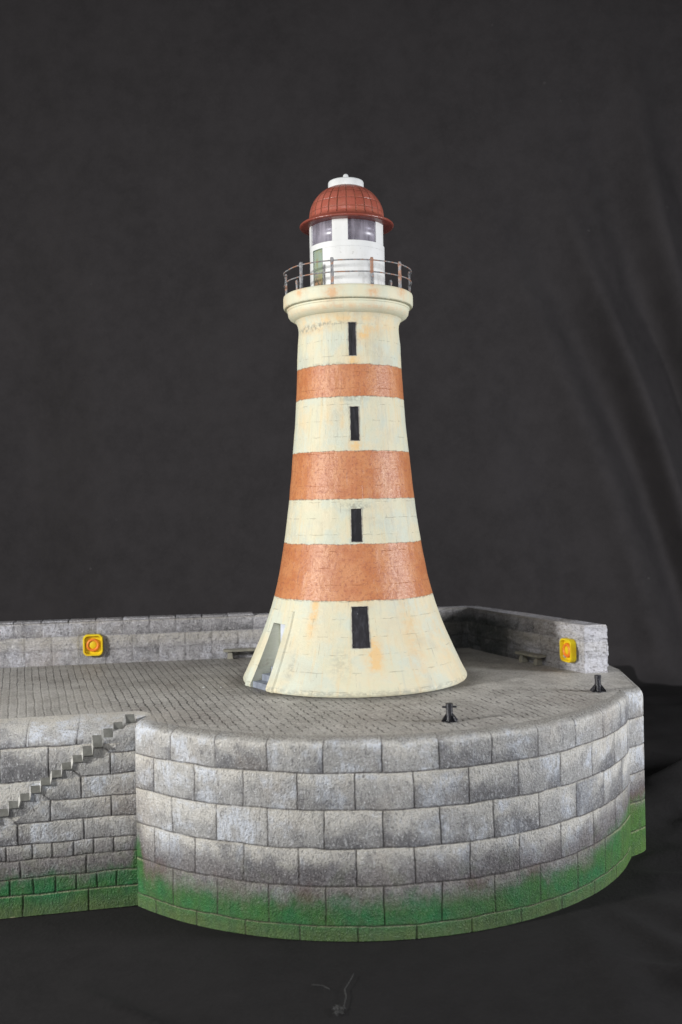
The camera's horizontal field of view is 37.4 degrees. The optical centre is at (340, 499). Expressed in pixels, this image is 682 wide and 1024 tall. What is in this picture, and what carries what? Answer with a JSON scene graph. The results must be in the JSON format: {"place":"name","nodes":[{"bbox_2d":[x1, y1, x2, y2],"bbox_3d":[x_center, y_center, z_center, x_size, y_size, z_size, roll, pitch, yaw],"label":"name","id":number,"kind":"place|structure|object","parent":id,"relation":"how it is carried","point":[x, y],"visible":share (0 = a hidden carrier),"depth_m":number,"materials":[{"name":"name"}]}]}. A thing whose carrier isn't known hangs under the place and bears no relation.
{"place":"outdoors","nodes":[
{"label":"outdoors","id":0,"kind":"place"},
{"bbox_2d":[0,0,681,685],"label":"backdrop","id":1,"kind":"structure","parent":0,"point":[170,170],"depth_m":2.50,"materials":[{"name":"fabric"}]},
{"bbox_2d":[0,665,681,1023],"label":"ground","id":2,"kind":"structure","parent":0,"point":[610,953],"depth_m":1.00,"materials":[{"name":"fabric"}]},
{"bbox_2d":[0,606,645,941],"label":"pier","id":3,"kind":"structure","parent":2,"relation":"on","point":[140,766],"depth_m":1.13,"materials":[{"name":"stone"}]},
{"bbox_2d":[83,634,102,655],"bbox_3d":[-0.388,0.227,1.577,0.030,0.033,0.009,-1,0,-9],"label":"life ring box","id":4,"kind":"object","parent":3,"relation":"on","point":[92,644],"visible":1,"depth_m":1.57,"materials":[{"name":"yellow paint"}]},
{"bbox_2d":[223,648,255,658],"bbox_3d":[-0.156,0.245,1.608,0.062,0.015,0.016,-1,0,-9],"label":"stone bench","id":5,"kind":"object","parent":3,"relation":"on","point":[230,655],"visible":0.56,"depth_m":1.60,"materials":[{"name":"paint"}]},
{"bbox_2d":[243,174,466,697],"bbox_3d":[0.013,-0.105,1.424,0.315,0.710,0.315,-1,0,0],"label":"lighthouse","id":6,"kind":"object","parent":3,"relation":"on","point":[354,612],"visible":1,"depth_m":1.35,"materials":[{"name":"cream and paint orange paint"},{"name":"metal"},{"name":"white plastic"}]},
{"bbox_2d":[281,624,284,638],"bbox_3d":[-0.073,0.197,1.363,0.001,0.057,0.031,-1,0,-35],"label":"inner door","id":7,"kind":"structure","parent":6,"relation":"in","point":[282,625],"depth_m":1.37,"materials":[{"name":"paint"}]},
{"bbox_2d":[348,322,356,355],"bbox_3d":[0.015,-0.216,1.354,0.012,0.046,0.006,-1,0,-3],"label":"window","id":8,"kind":"structure","parent":6,"relation":"in","point":[352,332],"depth_m":1.35,"materials":[{"name":"glass"}]},
{"bbox_2d":[349,406,359,440],"bbox_3d":[0.018,-0.102,1.347,0.013,0.047,0.008,-1,0,0],"label":"window","id":9,"kind":"structure","parent":6,"relation":"in","point":[354,421],"depth_m":1.35,"materials":[{"name":"glass"}]},
{"bbox_2d":[350,508,362,542],"bbox_3d":[0.021,0.033,1.333,0.016,0.045,0.010,-1,0,0],"label":"window","id":10,"kind":"structure","parent":6,"relation":"in","point":[355,513],"depth_m":1.33,"materials":[{"name":"glass"}]},
{"bbox_2d":[351,606,370,648],"bbox_3d":[0.026,0.165,1.303,0.025,0.053,0.023,-1,0,0],"label":"window","id":11,"kind":"structure","parent":6,"relation":"in","point":[360,630],"depth_m":1.30,"materials":[{"name":"glass"}]},
{"bbox_2d":[441,703,457,722],"bbox_3d":[0.121,0.238,1.128,0.019,0.020,0.020,-1,0,-3],"label":"mooring bollard","id":12,"kind":"object","parent":3,"relation":"on","point":[449,716],"visible":1,"depth_m":1.12,"materials":[{"name":"black metal"}]},
{"bbox_2d":[515,651,545,665],"bbox_3d":[0.283,0.237,1.507,0.016,0.015,0.055,-1,0,-28],"label":"stone bench","id":13,"kind":"object","parent":3,"relation":"on","point":[536,656],"visible":1,"depth_m":1.50,"materials":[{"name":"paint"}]},
{"bbox_2d":[560,638,575,662],"bbox_3d":[0.324,0.215,1.440,0.009,0.033,0.030,-1,0,-19],"label":"life ring box","id":14,"kind":"object","parent":3,"relation":"on","point":[568,648],"visible":1,"depth_m":1.43,"materials":[{"name":"yellow paint"}]},
{"bbox_2d":[590,675,605,692],"bbox_3d":[0.327,0.234,1.284,0.020,0.021,0.020,-1,0,13],"label":"mooring bollard","id":15,"kind":"object","parent":3,"relation":"on","point":[598,687],"visible":1,"depth_m":1.28,"materials":[{"name":"black metal"}]},
{"bbox_2d":[312,974,353,1015],"bbox_3d":[-0.008,0.459,0.936,0.040,0.001,0.079,-1,0,0],"label":"lint tuft","id":16,"kind":"object","parent":2,"relation":"on","point":[337,1005],"visible":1,"depth_m":0.91,"materials":[{"name":"grey fabric"}]}
]}

